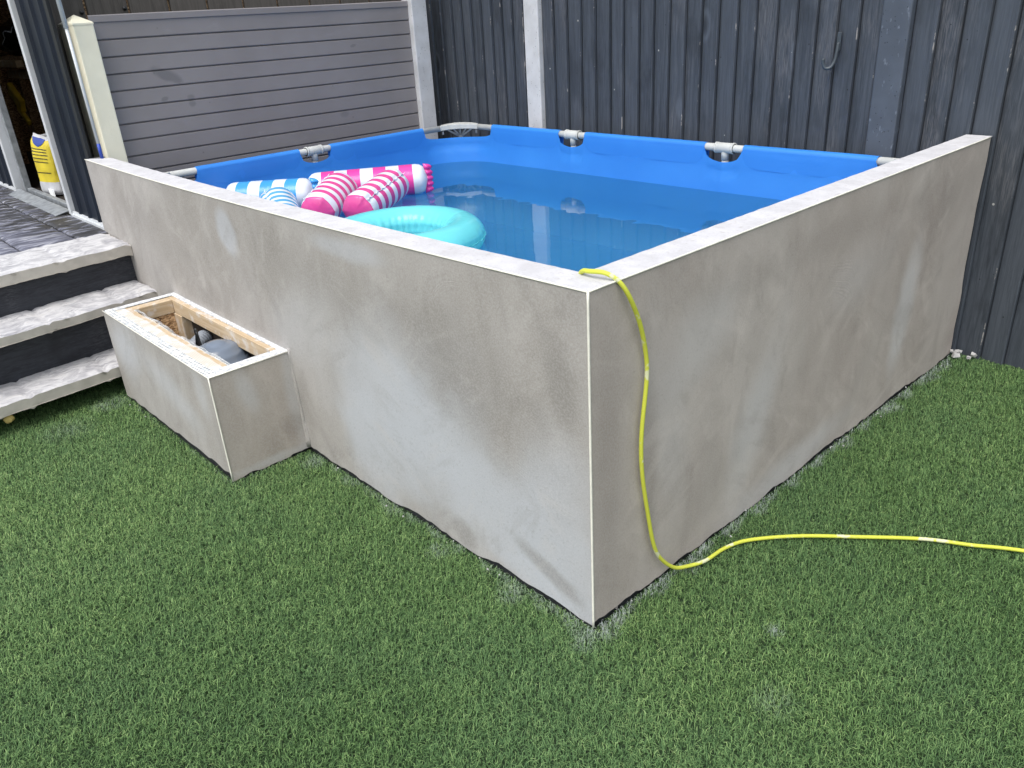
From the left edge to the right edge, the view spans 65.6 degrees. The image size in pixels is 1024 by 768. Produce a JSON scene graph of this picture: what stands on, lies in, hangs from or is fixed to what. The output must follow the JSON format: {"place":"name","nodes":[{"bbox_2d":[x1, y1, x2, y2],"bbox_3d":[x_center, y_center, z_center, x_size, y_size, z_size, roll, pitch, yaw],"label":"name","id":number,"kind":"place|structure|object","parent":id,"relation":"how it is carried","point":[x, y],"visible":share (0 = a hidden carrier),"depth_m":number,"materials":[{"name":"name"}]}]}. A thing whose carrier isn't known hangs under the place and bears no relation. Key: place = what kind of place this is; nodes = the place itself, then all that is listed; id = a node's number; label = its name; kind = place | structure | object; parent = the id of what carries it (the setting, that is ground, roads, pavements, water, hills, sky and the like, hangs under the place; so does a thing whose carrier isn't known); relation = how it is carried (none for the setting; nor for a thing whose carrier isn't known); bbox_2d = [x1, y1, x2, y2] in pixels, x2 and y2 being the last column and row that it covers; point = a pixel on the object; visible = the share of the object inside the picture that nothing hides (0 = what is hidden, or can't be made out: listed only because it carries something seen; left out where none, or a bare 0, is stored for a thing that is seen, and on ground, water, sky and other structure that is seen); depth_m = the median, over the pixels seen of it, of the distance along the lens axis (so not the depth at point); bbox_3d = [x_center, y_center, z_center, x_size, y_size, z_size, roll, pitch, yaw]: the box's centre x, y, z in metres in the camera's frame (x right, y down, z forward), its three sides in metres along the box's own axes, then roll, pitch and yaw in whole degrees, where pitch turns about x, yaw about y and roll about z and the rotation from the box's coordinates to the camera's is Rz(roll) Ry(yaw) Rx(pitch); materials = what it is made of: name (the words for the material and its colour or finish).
{"place":"outdoors","nodes":[
{"label":"outdoors","id":0,"kind":"place"},
{"bbox_2d":[0,18,22,55],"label":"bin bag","id":1,"kind":"object","parent":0,"point":[9,42],"visible":0.2,"depth_m":6.17,"materials":[{"name":"black plastic"}]},
{"bbox_2d":[0,55,44,134],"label":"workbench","id":2,"kind":"object","parent":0,"point":[12,61],"visible":0.48,"depth_m":6.49,"materials":[{"name":"brown wood"}]},
{"bbox_2d":[0,34,1023,767],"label":"ground","id":3,"kind":"structure","parent":0,"point":[506,668],"depth_m":2.02,"materials":[{"name":"green plant"}]},
{"bbox_2d":[0,234,157,418],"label":"garden steps","id":4,"kind":"structure","parent":3,"relation":"on","point":[56,299],"depth_m":3.49,"materials":[{"name":"stone"}]},
{"bbox_2d":[3,415,14,423],"bbox_3d":[-2.031,0.139,3.208,0.042,0.042,0.027,-24,32,-37],"label":"foam lump","id":5,"kind":"object","parent":4,"relation":"attached to","point":[8,419],"visible":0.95,"depth_m":3.20,"materials":[{"name":"yellow plastic"}]},
{"bbox_2d":[58,15,127,161],"bbox_3d":[-2.016,-1.040,4.054,0.096,1.532,0.222,-24,32,-37],"label":"cream post","id":6,"kind":"object","parent":3,"relation":"on","point":[82,33],"visible":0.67,"depth_m":3.81,"materials":[{"name":"paint"}]},
{"bbox_2d":[102,292,310,481],"bbox_3d":[-1.220,-0.030,3.131,0.319,0.421,1.054,-24,32,-37],"label":"pump box","id":7,"kind":"object","parent":3,"relation":"on","point":[239,420],"visible":0.96,"depth_m":2.86,"materials":[{"name":"grey concrete"}]},
{"bbox_2d":[188,328,250,364],"bbox_3d":[-1.179,-0.021,3.125,0.261,0.384,0.499,-24,32,-37],"label":"filter pump","id":8,"kind":"object","parent":7,"relation":"in","point":[230,351],"visible":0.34,"depth_m":2.99,"materials":[{"name":"grey plastic"}]},
{"bbox_2d":[86,1,419,180],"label":"plastic fence","id":9,"kind":"object","parent":3,"relation":"on","point":[191,88],"visible":0.52,"depth_m":4.35,"materials":[{"name":"grey plastic"}]},
{"bbox_2d":[401,0,437,138],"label":"concrete post","id":10,"kind":"object","parent":3,"relation":"on","point":[419,34],"visible":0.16,"depth_m":5.00,"materials":[{"name":"grey concrete"}]},
{"bbox_2d":[426,0,528,138],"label":"board fence","id":11,"kind":"object","parent":3,"relation":"on","point":[478,67],"visible":0.45,"depth_m":4.95,"materials":[{"name":"paint"}]},
{"bbox_2d":[163,122,899,271],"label":"frame pool","id":12,"kind":"structure","parent":3,"relation":"on","point":[593,200],"depth_m":4.34,"materials":[{"name":"blue plastic"}]},
{"label":"water","id":13,"kind":"structure","parent":12,"relation":"in","visible":0},
{"bbox_2d":[226,178,318,207],"bbox_3d":[-1.212,-0.961,4.054,0.498,0.163,0.168,-1,25,6],"label":"inflatable bolster","id":14,"kind":"object","parent":13,"relation":"on","point":[300,189],"visible":0.37,"depth_m":3.98,"materials":[{"name":"blue plastic"}]},
{"bbox_2d":[260,186,298,206],"bbox_3d":[-1.085,-0.808,3.744,0.177,0.205,0.328,-12,26,-18],"label":"inflatable bolster","id":15,"kind":"object","parent":13,"relation":"on","point":[279,194],"visible":0.29,"depth_m":3.73,"materials":[{"name":"blue plastic"}]},
{"bbox_2d":[301,172,357,216],"bbox_3d":[-0.879,-0.896,3.845,0.181,0.204,0.372,2,26,12],"label":"inflatable bolster","id":16,"kind":"object","parent":13,"relation":"on","point":[329,193],"visible":0.76,"depth_m":3.74,"materials":[{"name":"pink plastic"}]},
{"bbox_2d":[309,164,433,194],"bbox_3d":[-0.739,-1.054,4.170,0.654,0.159,0.169,-6,25,-5],"label":"inflatable bolster","id":17,"kind":"object","parent":13,"relation":"on","point":[419,177],"visible":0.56,"depth_m":4.12,"materials":[{"name":"pink plastic"}]},
{"bbox_2d":[342,169,408,216],"bbox_3d":[-0.651,-0.910,3.844,0.172,0.199,0.423,7,27,21],"label":"inflatable bolster","id":18,"kind":"object","parent":13,"relation":"on","point":[388,188],"visible":0.85,"depth_m":3.75,"materials":[{"name":"pink plastic"}]},
{"bbox_2d":[346,205,485,248],"bbox_3d":[-0.441,-0.590,3.219,0.677,0.148,0.677,-24,32,-37],"label":"swim ring","id":19,"kind":"object","parent":13,"relation":"on","point":[454,226],"visible":0.33,"depth_m":3.31,"materials":[{"name":"teal plastic"}]},
{"bbox_2d":[523,0,545,128],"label":"concrete post","id":20,"kind":"object","parent":3,"relation":"on","point":[532,10],"visible":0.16,"depth_m":4.58,"materials":[{"name":"grey concrete"}]},
{"bbox_2d":[84,134,991,629],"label":"rendered wall","id":21,"kind":"structure","parent":3,"relation":"on","point":[482,404],"depth_m":2.24,"materials":[{"name":"grey concrete"}]},
{"bbox_2d":[56,0,103,158],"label":"plastic pipe","id":22,"kind":"object","parent":21,"relation":"on","point":[62,14],"visible":1,"depth_m":3.68,"materials":[{"name":"white plastic"}]},
{"bbox_2d":[578,268,1023,569],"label":"garden hose","id":23,"kind":"object","parent":21,"relation":"on","point":[620,283],"visible":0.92,"depth_m":2.10,"materials":[{"name":"yellow rubber"}]},
{"bbox_2d":[130,349,977,621],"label":"plaster crumbs","id":24,"kind":"object","parent":3,"relation":"on","point":[956,353],"visible":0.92,"depth_m":3.33,"materials":[{"name":"grey concrete"}]},
{"bbox_2d":[541,0,883,161],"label":"board fence","id":25,"kind":"object","parent":3,"relation":"on","point":[747,72],"visible":0.39,"depth_m":3.79,"materials":[{"name":"paint"}]},
{"bbox_2d":[821,32,841,69],"bbox_3d":[1.342,-1.397,3.339,0.072,0.145,0.023,-3,25,1],"label":"fence hook","id":26,"kind":"object","parent":25,"relation":"attached to","point":[838,44],"visible":1,"depth_m":3.34,"materials":[{"name":"metal"}]},
{"bbox_2d":[864,0,916,157],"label":"concrete post","id":27,"kind":"object","parent":3,"relation":"on","point":[897,23],"visible":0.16,"depth_m":3.21,"materials":[{"name":"grey concrete"}]},
{"bbox_2d":[894,0,1023,368],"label":"board fence","id":28,"kind":"object","parent":3,"relation":"on","point":[965,72],"visible":0.6,"depth_m":3.09,"materials":[{"name":"paint"}]},
{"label":"patio base","id":29,"kind":"structure","parent":3,"relation":"on","visible":0},
{"bbox_2d":[0,185,107,254],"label":"patio","id":30,"kind":"structure","parent":29,"relation":"on","point":[22,228],"depth_m":4.16,"materials":[{"name":"stone"}]},
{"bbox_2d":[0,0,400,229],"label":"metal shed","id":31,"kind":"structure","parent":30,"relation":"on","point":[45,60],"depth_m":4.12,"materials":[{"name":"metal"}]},
{"bbox_2d":[7,83,31,124],"bbox_3d":[-3.712,-2.109,5.985,0.040,0.296,0.306,-24,32,-37],"label":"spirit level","id":32,"kind":"object","parent":31,"relation":"hanging from","point":[16,97],"visible":1,"depth_m":5.95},
{"bbox_2d":[31,133,63,194],"bbox_3d":[-2.860,-1.366,4.917,0.201,0.367,0.114,10,28,26],"label":"cement sack","id":33,"kind":"object","parent":31,"relation":"in","point":[43,159],"visible":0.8,"depth_m":4.87,"materials":[{"name":"yellow"}]},
{"bbox_2d":[49,189,55,196],"bbox_3d":[-2.876,-1.227,4.957,0.034,0.093,0.526,-17,28,-27],"label":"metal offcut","id":34,"kind":"object","parent":31,"relation":"on","point":[52,192],"visible":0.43,"depth_m":4.88,"materials":[{"name":"silver metal"}]}
]}

